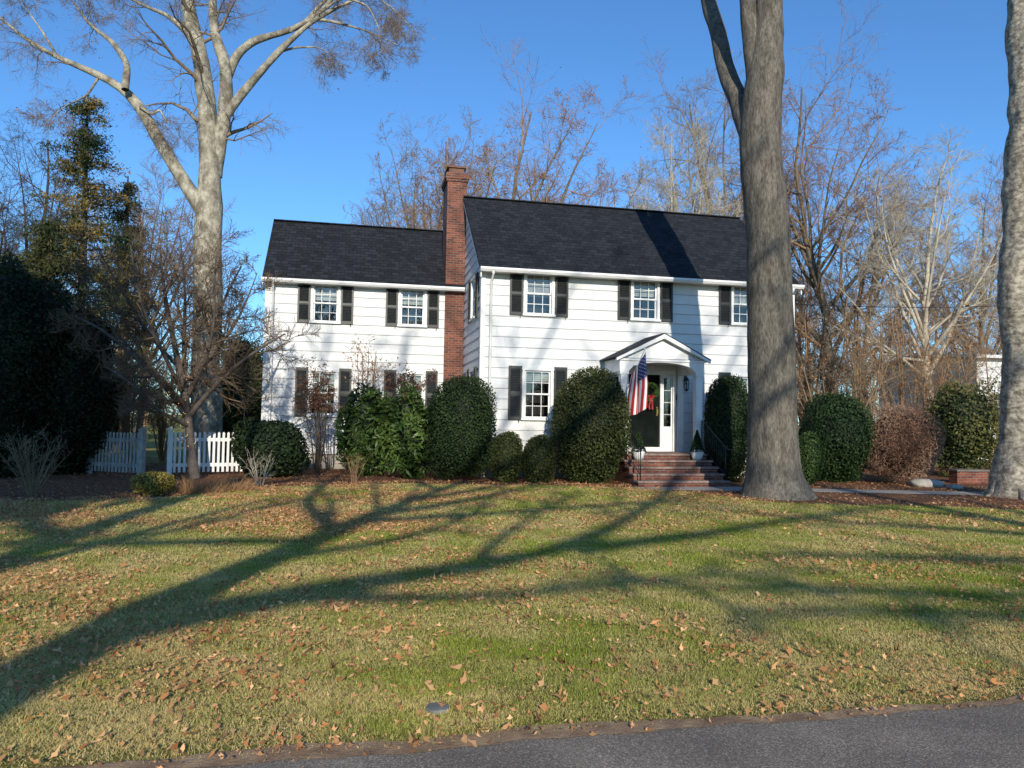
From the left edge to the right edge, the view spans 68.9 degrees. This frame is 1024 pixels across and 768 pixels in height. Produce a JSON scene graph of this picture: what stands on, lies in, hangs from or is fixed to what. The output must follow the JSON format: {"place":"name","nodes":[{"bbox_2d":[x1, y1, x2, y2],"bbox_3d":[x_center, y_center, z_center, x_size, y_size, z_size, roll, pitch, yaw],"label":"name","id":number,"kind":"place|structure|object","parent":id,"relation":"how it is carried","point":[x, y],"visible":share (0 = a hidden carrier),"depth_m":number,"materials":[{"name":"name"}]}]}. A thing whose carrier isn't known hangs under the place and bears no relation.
{"place":"outdoors","nodes":[
{"label":"outdoors","id":0,"kind":"place"},
{"bbox_2d":[113,368,132,431],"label":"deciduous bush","id":1,"kind":"object","parent":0,"point":[119,416],"visible":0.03,"depth_m":23.06,"materials":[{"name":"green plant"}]},
{"bbox_2d":[0,0,1008,424],"label":"sky","id":2,"kind":"structure","parent":0,"point":[948,58],"materials":[{"name":"blue"}]},
{"bbox_2d":[0,414,1023,767],"bbox_3d":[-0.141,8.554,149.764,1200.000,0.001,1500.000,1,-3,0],"label":"ground","id":3,"kind":"structure","parent":0,"point":[152,458],"depth_m":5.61,"materials":[{"name":"green plant"}]},
{"bbox_2d":[0,140,69,285],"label":"bare tree","id":4,"kind":"object","parent":3,"relation":"on","point":[3,233],"visible":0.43,"depth_m":30.97,"materials":[{"name":"brown plant"}]},
{"bbox_2d":[12,213,95,315],"bbox_3d":[-16.821,-1.819,27.359,4.684,8.828,4.628,1,-3,0],"label":"conifer tree","id":5,"kind":"object","parent":3,"relation":"on","point":[50,267],"visible":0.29,"depth_m":27.02,"materials":[{"name":"green plant"}]},
{"bbox_2d":[0,105,125,306],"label":"bare tree","id":6,"kind":"object","parent":3,"relation":"on","point":[45,212],"visible":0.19,"depth_m":34.79,"materials":[{"name":"brown plant"}]},
{"bbox_2d":[0,90,165,394],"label":"conifer tree","id":7,"kind":"object","parent":3,"relation":"on","point":[84,143],"visible":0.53,"depth_m":29.20,"materials":[{"name":"green plant"}]},
{"bbox_2d":[75,176,178,450],"bbox_3d":[-16.103,-2.993,31.100,4.674,11.540,4.660,1,-3,0],"label":"conifer tree","id":8,"kind":"object","parent":3,"relation":"on","point":[129,188],"visible":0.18,"depth_m":31.13,"materials":[{"name":"green plant"}]},
{"bbox_2d":[112,318,173,462],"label":"deciduous bush","id":9,"kind":"object","parent":3,"relation":"on","point":[125,419],"visible":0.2,"depth_m":23.96,"materials":[{"name":"brown plant"}]},
{"bbox_2d":[67,159,236,438],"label":"bare tree","id":10,"kind":"object","parent":3,"relation":"on","point":[162,237],"visible":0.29,"depth_m":44.03,"materials":[{"name":"brown plant"}]},
{"bbox_2d":[126,356,183,460],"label":"deciduous bush","id":11,"kind":"object","parent":3,"relation":"on","point":[162,431],"visible":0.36,"depth_m":24.76,"materials":[{"name":"brown plant"}]},
{"bbox_2d":[220,336,262,458],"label":"hedge","id":12,"kind":"object","parent":3,"relation":"on","point":[230,419],"visible":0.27,"depth_m":26.37,"materials":[{"name":"green plant"}]},
{"bbox_2d":[354,165,442,229],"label":"bare tree","id":13,"kind":"object","parent":3,"relation":"on","point":[407,206],"visible":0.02,"depth_m":45.83,"materials":[{"name":"brown plant"}]},
{"bbox_2d":[341,104,520,229],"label":"bare tree","id":14,"kind":"object","parent":3,"relation":"on","point":[416,186],"visible":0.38,"depth_m":43.03,"materials":[{"name":"brown plant"}]},
{"bbox_2d":[425,702,449,714],"bbox_3d":[-0.409,1.774,4.091,0.144,0.022,0.125,2,-3,-17],"label":"utility cover","id":15,"kind":"object","parent":3,"relation":"on","point":[432,708],"visible":0.95,"depth_m":4.06,"materials":[{"name":"grey metal"}]},
{"bbox_2d":[0,479,1023,767],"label":"fallen leaves","id":16,"kind":"object","parent":3,"relation":"on","point":[288,513],"visible":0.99,"depth_m":6.83,"materials":[{"name":"brown plant"}]},
{"bbox_2d":[0,455,1023,509],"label":"mulch bed","id":17,"kind":"object","parent":3,"relation":"on","point":[93,478],"visible":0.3,"depth_m":17.63,"materials":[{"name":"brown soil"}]},
{"bbox_2d":[0,421,72,495],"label":"deciduous bush","id":18,"kind":"object","parent":17,"relation":"on","point":[28,464],"visible":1,"depth_m":14.05,"materials":[{"name":"brown plant"}]},
{"bbox_2d":[0,249,82,477],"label":"yew hedge","id":19,"kind":"object","parent":17,"relation":"on","point":[30,344],"visible":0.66,"depth_m":17.93,"materials":[{"name":"green plant"}]},
{"bbox_2d":[32,306,126,474],"bbox_3d":[-11.532,0.145,19.429,2.537,4.404,2.570,1,-3,0],"label":"yew hedge","id":20,"kind":"object","parent":17,"relation":"on","point":[84,397],"visible":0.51,"depth_m":18.76,"materials":[{"name":"green plant"}]},
{"bbox_2d":[85,427,147,473],"bbox_3d":[-10.104,1.699,19.034,1.913,1.238,0.160,0,-3,20],"label":"picket fence","id":21,"kind":"object","parent":17,"relation":"on","point":[140,440],"visible":0.86,"depth_m":18.91,"materials":[{"name":"white paint"}]},
{"bbox_2d":[128,471,176,494],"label":"golden shrub","id":22,"kind":"object","parent":17,"relation":"on","point":[158,483],"visible":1,"depth_m":14.30,"materials":[{"name":"green plant"}]},
{"bbox_2d":[44,199,322,478],"bbox_3d":[-8.004,-1.337,18.291,7.291,7.346,4.837,1,-3,0],"label":"dogwood tree","id":23,"kind":"object","parent":17,"relation":"on","point":[185,388],"visible":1,"depth_m":17.89,"materials":[{"name":"brown plant"}]},
{"bbox_2d":[165,373,194,445],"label":"bush","id":24,"kind":"object","parent":23,"relation":"attached to","point":[179,415],"visible":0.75,"depth_m":18.03,"materials":[{"name":"orange"}]},
{"bbox_2d":[172,474,227,493],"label":"ornamental grass","id":25,"kind":"object","parent":17,"relation":"on","point":[203,489],"depth_m":14.91,"materials":[{"name":"brown plant"}]},
{"bbox_2d":[166,426,241,475],"bbox_3d":[-7.886,1.748,19.584,2.140,1.266,0.160,2,-3,-27],"label":"picket fence","id":26,"kind":"object","parent":17,"relation":"on","point":[203,465],"visible":0.62,"depth_m":19.47,"materials":[{"name":"white paint"}]},
{"bbox_2d":[0,0,433,467],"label":"sycamore tree","id":27,"kind":"object","parent":17,"relation":"on","point":[214,125],"visible":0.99,"depth_m":22.60,"materials":[{"name":"beige plant"}]},
{"bbox_2d":[207,476,261,491],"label":"ornamental grass","id":28,"kind":"object","parent":17,"relation":"on","point":[244,487],"depth_m":15.48,"materials":[{"name":"beige plant"}]},
{"bbox_2d":[238,446,275,485],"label":"deciduous bush","id":29,"kind":"object","parent":17,"relation":"on","point":[264,473],"visible":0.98,"depth_m":16.82,"materials":[{"name":"plant"}]},
{"bbox_2d":[230,417,311,476],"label":"rhododendron bush","id":30,"kind":"object","parent":17,"relation":"on","point":[280,439],"visible":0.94,"depth_m":18.69,"materials":[{"name":"green plant"}]},
{"bbox_2d":[291,357,339,474],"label":"viburnum bush","id":31,"kind":"object","parent":17,"relation":"on","point":[319,447],"visible":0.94,"depth_m":20.23,"materials":[{"name":"brown plant"}]},
{"bbox_2d":[343,452,372,481],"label":"deciduous bush","id":32,"kind":"object","parent":17,"relation":"on","point":[354,471],"visible":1,"depth_m":18.17,"materials":[{"name":"brown plant"}]},
{"bbox_2d":[333,382,393,476],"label":"laurel bush","id":33,"kind":"object","parent":17,"relation":"on","point":[360,427],"visible":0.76,"depth_m":19.45,"materials":[{"name":"green plant"}]},
{"bbox_2d":[336,330,405,471],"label":"hydrangea bush","id":34,"kind":"object","parent":17,"relation":"on","point":[373,374],"visible":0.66,"depth_m":20.94,"materials":[{"name":"brown plant"}]},
{"bbox_2d":[372,381,432,478],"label":"laurel bush","id":35,"kind":"object","parent":17,"relation":"on","point":[404,436],"visible":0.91,"depth_m":19.05,"materials":[{"name":"green plant"}]},
{"bbox_2d":[376,362,437,470],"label":"viburnum bush","id":36,"kind":"object","parent":17,"relation":"on","point":[400,380],"visible":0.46,"depth_m":20.88,"materials":[{"name":"brown plant"}]},
{"bbox_2d":[425,374,497,478],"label":"boxwood bush","id":37,"kind":"object","parent":17,"relation":"on","point":[462,419],"visible":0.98,"depth_m":18.46,"materials":[{"name":"green plant"}]},
{"bbox_2d":[489,431,522,482],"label":"boxwood bush","id":38,"kind":"object","parent":17,"relation":"on","point":[506,456],"visible":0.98,"depth_m":18.57,"materials":[{"name":"green plant"}]},
{"bbox_2d":[521,434,556,482],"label":"boxwood bush","id":39,"kind":"object","parent":17,"relation":"on","point":[538,460],"visible":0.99,"depth_m":18.54,"materials":[{"name":"green plant"}]},
{"bbox_2d":[549,365,632,483],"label":"boxwood bush","id":40,"kind":"object","parent":17,"relation":"on","point":[589,430],"visible":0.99,"depth_m":18.41,"materials":[{"name":"green plant"}]},
{"bbox_2d":[703,374,747,481],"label":"boxwood bush","id":41,"kind":"object","parent":17,"relation":"on","point":[725,412],"visible":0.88,"depth_m":19.73,"materials":[{"name":"green plant"}]},
{"bbox_2d":[701,0,817,500],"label":"oak tree","id":42,"kind":"object","parent":17,"relation":"on","point":[774,471],"visible":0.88,"depth_m":16.09,"materials":[{"name":"grey plant"}]},
{"bbox_2d":[799,431,824,484],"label":"boxwood bush","id":43,"kind":"object","parent":17,"relation":"on","point":[812,451],"visible":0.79,"depth_m":19.31,"materials":[{"name":"green plant"}]},
{"bbox_2d":[798,392,877,482],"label":"holly bush","id":44,"kind":"object","parent":17,"relation":"on","point":[839,426],"visible":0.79,"depth_m":20.20,"materials":[{"name":"green plant"}]},
{"bbox_2d":[795,267,880,427],"bbox_3d":[11.305,-0.769,26.794,5.178,7.634,4.893,1,-3,0],"label":"deciduous bush","id":45,"kind":"object","parent":17,"relation":"on","point":[806,343],"visible":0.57,"depth_m":26.35,"materials":[{"name":"brown plant"}]},
{"bbox_2d":[795,312,895,431],"bbox_3d":[10.500,0.153,24.677,4.163,5.561,3.749,2,-3,-30],"label":"deciduous bush","id":46,"kind":"object","parent":17,"relation":"on","point":[834,389],"visible":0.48,"depth_m":24.77,"materials":[{"name":"brown plant"}]},
{"bbox_2d":[808,285,953,468],"bbox_3d":[12.773,-0.176,26.070,4.567,6.422,4.130,-1,-3,35],"label":"deciduous bush","id":47,"kind":"object","parent":17,"relation":"on","point":[859,388],"visible":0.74,"depth_m":25.66,"materials":[{"name":"brown plant"}]},
{"bbox_2d":[864,401,945,483],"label":"barberry bush","id":48,"kind":"object","parent":17,"relation":"on","point":[905,444],"visible":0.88,"depth_m":19.80,"materials":[{"name":"brown plant"}]},
{"bbox_2d":[908,479,944,486],"bbox_3d":[10.882,2.634,19.638,0.836,0.283,0.606,1,-3,0],"label":"boulder","id":49,"kind":"object","parent":17,"relation":"on","point":[926,482],"visible":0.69,"depth_m":19.42,"materials":[{"name":"grey stone"}]},
{"bbox_2d":[859,334,999,471],"bbox_3d":[14.318,0.658,25.810,3.179,4.778,4.211,1,-3,-7],"label":"deciduous bush","id":50,"kind":"object","parent":17,"relation":"on","point":[927,395],"visible":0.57,"depth_m":25.34,"materials":[{"name":"brown plant"}]},
{"bbox_2d":[889,310,996,468],"bbox_3d":[15.817,0.176,27.274,3.962,5.935,4.528,-1,-3,39],"label":"deciduous bush","id":51,"kind":"object","parent":17,"relation":"on","point":[954,360],"visible":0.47,"depth_m":27.10,"materials":[{"name":"brown plant"}]},
{"bbox_2d":[945,484,962,488],"bbox_3d":[11.331,2.640,19.136,0.418,0.140,0.303,1,-3,0],"label":"boulder","id":52,"kind":"object","parent":17,"relation":"on","point":[953,486],"visible":0.67,"depth_m":19.03,"materials":[{"name":"grey stone"}]},
{"bbox_2d":[917,376,1000,476],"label":"azalea bush","id":53,"kind":"object","parent":17,"relation":"on","point":[969,432],"visible":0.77,"depth_m":22.81,"materials":[{"name":"green plant"}]},
{"bbox_2d":[947,469,989,483],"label":"brick wall","id":54,"kind":"structure","parent":17,"relation":"on","point":[970,476],"depth_m":20.82,"materials":[{"name":"brick"}]},
{"bbox_2d":[981,0,1023,499],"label":"maple tree","id":55,"kind":"object","parent":17,"relation":"on","point":[1006,476],"visible":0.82,"depth_m":17.20,"materials":[{"name":"beige plant"}]},
{"bbox_2d":[387,21,660,229],"bbox_3d":[0.887,-7.942,39.952,15.756,22.900,13.202,1,-3,0],"label":"bare tree","id":56,"kind":"object","parent":3,"relation":"on","point":[515,193],"visible":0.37,"depth_m":38.26,"materials":[{"name":"brown plant"}]},
{"bbox_2d":[37,694,1023,767],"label":"verge","id":57,"kind":"structure","parent":3,"relation":"on","point":[314,751],"depth_m":3.73,"materials":[{"name":"grey concrete"}]},
{"bbox_2d":[261,165,804,486],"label":"house","id":58,"kind":"structure","parent":3,"relation":"on","point":[525,308],"depth_m":22.00,"materials":[{"name":"white paint"}]},
{"bbox_2d":[307,368,338,416],"bbox_3d":[-5.744,0.274,22.769,0.920,1.445,0.790,2,-3,-12],"label":"window","id":59,"kind":"structure","parent":58,"relation":"in","point":[333,379],"depth_m":22.54,"materials":[{"name":"white paint"}]},
{"bbox_2d":[309,285,340,323],"bbox_3d":[-5.699,-2.443,22.895,0.920,1.265,0.790,2,-3,-12],"label":"window","id":60,"kind":"structure","parent":58,"relation":"in","point":[325,300],"depth_m":22.71,"materials":[{"name":"white paint"}]},
{"bbox_2d":[396,371,425,401],"bbox_3d":[-3.189,0.341,23.302,0.920,1.445,0.790,2,-3,-12],"label":"window","id":61,"kind":"structure","parent":58,"relation":"in","point":[420,375],"depth_m":23.06,"materials":[{"name":"white paint"}]},
{"bbox_2d":[397,289,426,327],"bbox_3d":[-3.144,-2.376,23.429,0.920,1.265,0.790,2,-3,-12],"label":"window","id":62,"kind":"structure","parent":58,"relation":"in","point":[412,308],"depth_m":23.25,"materials":[{"name":"white paint"}]},
{"bbox_2d":[469,275,474,321],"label":"window","id":63,"kind":"structure","parent":58,"relation":"in","point":[472,307],"depth_m":21.80,"materials":[{"name":"white paint"}]},
{"bbox_2d":[521,367,553,420],"bbox_3d":[0.630,0.280,20.629,0.920,1.445,0.790,2,-3,-12],"label":"window","id":64,"kind":"structure","parent":58,"relation":"in","point":[537,382],"depth_m":20.47,"materials":[{"name":"white paint"}]},
{"bbox_2d":[522,275,555,316],"bbox_3d":[0.675,-2.467,20.757,0.920,1.265,0.790,2,-3,-12],"label":"window","id":65,"kind":"structure","parent":58,"relation":"in","point":[539,291],"depth_m":20.57,"materials":[{"name":"white paint"}]},
{"bbox_2d":[625,348,647,415],"bbox_3d":[3.100,0.031,19.063,0.191,1.846,1.045,2,-3,-29],"label":"flag","id":66,"kind":"object","parent":58,"relation":"attached to","point":[637,400],"visible":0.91,"depth_m":18.87,"materials":[{"name":"multicoloured fabric"}]},
{"bbox_2d":[632,429,646,459],"bbox_3d":[3.257,1.554,19.206,0.403,0.786,0.401,3,-4,-41],"label":"planter","id":67,"kind":"object","parent":58,"relation":"on","point":[638,436],"visible":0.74,"depth_m":19.11,"materials":[{"name":"white ceramic"}]},
{"bbox_2d":[629,374,658,446],"bbox_3d":[3.696,0.749,20.959,0.940,2.030,0.114,2,-3,-12],"label":"door","id":68,"kind":"structure","parent":58,"relation":"in","point":[647,420],"depth_m":20.98,"materials":[{"name":"green paint"}]},
{"bbox_2d":[630,281,660,321],"bbox_3d":[3.689,-2.388,21.386,0.920,1.265,0.790,2,-3,-12],"label":"window","id":69,"kind":"structure","parent":58,"relation":"in","point":[645,296],"depth_m":21.21,"materials":[{"name":"white paint"}]},
{"bbox_2d":[648,382,659,409],"bbox_3d":[3.847,0.321,20.924,0.617,0.786,0.266,2,-3,-12],"label":"wreath","id":70,"kind":"object","parent":58,"relation":"attached to","point":[655,388],"visible":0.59,"depth_m":20.91,"materials":[{"name":"green plant"}]},
{"bbox_2d":[689,430,704,459],"bbox_3d":[4.850,1.592,19.535,0.401,0.792,0.398,-1,-3,36],"label":"planter","id":71,"kind":"object","parent":58,"relation":"on","point":[696,451],"visible":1,"depth_m":19.43,"materials":[{"name":"white paint"}]},
{"bbox_2d":[731,286,746,325],"bbox_3d":[6.693,-2.309,22.013,0.920,1.265,0.790,2,-3,-12],"label":"window","id":72,"kind":"structure","parent":58,"relation":"in","point":[738,294],"depth_m":21.84,"materials":[{"name":"white paint"}]},
{"bbox_2d":[731,373,747,392],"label":"window","id":73,"kind":"structure","parent":58,"relation":"in","point":[745,376],"depth_m":21.58,"materials":[{"name":"white paint"}]},
{"bbox_2d":[795,304,988,307],"bbox_3d":[16.394,-2.982,26.373,18.083,1.764,0.023,2,-3,-25],"label":"utility cable","id":74,"kind":"object","parent":58,"relation":"attached to","point":[890,307],"visible":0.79,"depth_m":24.66,"materials":[{"name":"black metal"}]},
{"bbox_2d":[69,215,1001,428],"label":"distant woods","id":75,"kind":"object","parent":3,"relation":"on","point":[815,350],"visible":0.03,"depth_m":56.34,"materials":[{"name":"brown plant"}]},
{"bbox_2d":[602,99,802,266],"bbox_3d":[8.434,-5.161,35.556,10.335,17.214,7.998,0,-3,22],"label":"bare tree","id":76,"kind":"object","parent":3,"relation":"on","point":[672,198],"visible":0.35,"depth_m":34.88,"materials":[{"name":"beige plant"}]},
{"bbox_2d":[621,36,833,319],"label":"bare tree","id":77,"kind":"object","parent":3,"relation":"on","point":[725,185],"visible":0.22,"depth_m":41.75,"materials":[{"name":"brown plant"}]},
{"bbox_2d":[686,129,836,343],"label":"bare tree","id":78,"kind":"object","parent":3,"relation":"on","point":[798,270],"visible":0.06,"depth_m":45.99,"materials":[{"name":"brown plant"}]},
{"bbox_2d":[717,1,948,392],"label":"bare tree","id":79,"kind":"object","parent":3,"relation":"on","point":[813,280],"visible":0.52,"depth_m":37.95,"materials":[{"name":"brown plant"}]},
{"bbox_2d":[795,173,964,410],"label":"bare tree","id":80,"kind":"object","parent":3,"relation":"on","point":[844,301],"visible":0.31,"depth_m":44.79,"materials":[{"name":"brown plant"}]},
{"bbox_2d":[796,255,969,420],"bbox_3d":[14.786,-0.954,29.674,5.081,8.402,6.402,1,-3,0],"label":"deciduous bush","id":81,"kind":"object","parent":3,"relation":"on","point":[899,390],"visible":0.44,"depth_m":29.50,"materials":[{"name":"brown plant"}]},
{"bbox_2d":[802,122,1002,411],"bbox_3d":[17.867,-4.174,33.319,10.014,15.286,8.911,2,-3,-24],"label":"bare tree","id":82,"kind":"object","parent":3,"relation":"on","point":[932,256],"visible":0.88,"depth_m":33.08,"materials":[{"name":"beige plant"}]},
{"bbox_2d":[870,353,1001,459],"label":"neighbour house","id":83,"kind":"structure","parent":3,"relation":"on","point":[982,369],"depth_m":37.58,"materials":[{"name":"white paint"}]},
{"bbox_2d":[986,391,999,419],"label":"window","id":84,"kind":"structure","parent":83,"relation":"in","point":[986,391],"depth_m":36.04,"materials":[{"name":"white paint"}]},
{"bbox_2d":[894,151,1003,354],"bbox_3d":[24.562,-4.121,40.322,8.614,16.081,9.370,1,-3,0],"label":"bare tree","id":85,"kind":"object","parent":3,"relation":"on","point":[982,336],"visible":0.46,"depth_m":39.78,"materials":[{"name":"brown plant"}]},
{"bbox_2d":[919,295,1002,463],"bbox_3d":[20.229,-0.142,31.869,5.699,7.155,5.249,0,-3,14],"label":"deciduous bush","id":86,"kind":"object","parent":3,"relation":"on","point":[987,370],"visible":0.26,"depth_m":32.12,"materials":[{"name":"brown plant"}]},
{"bbox_2d":[193,701,1023,767],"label":"road","id":87,"kind":"structure","parent":0,"point":[988,736],"depth_m":3.66,"materials":[{"name":"grey asphalt"}]},
{"bbox_2d":[635,487,980,494],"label":"path","id":88,"kind":"structure","parent":0,"point":[836,490],"depth_m":17.71,"materials":[{"name":"grey concrete"}]}
]}

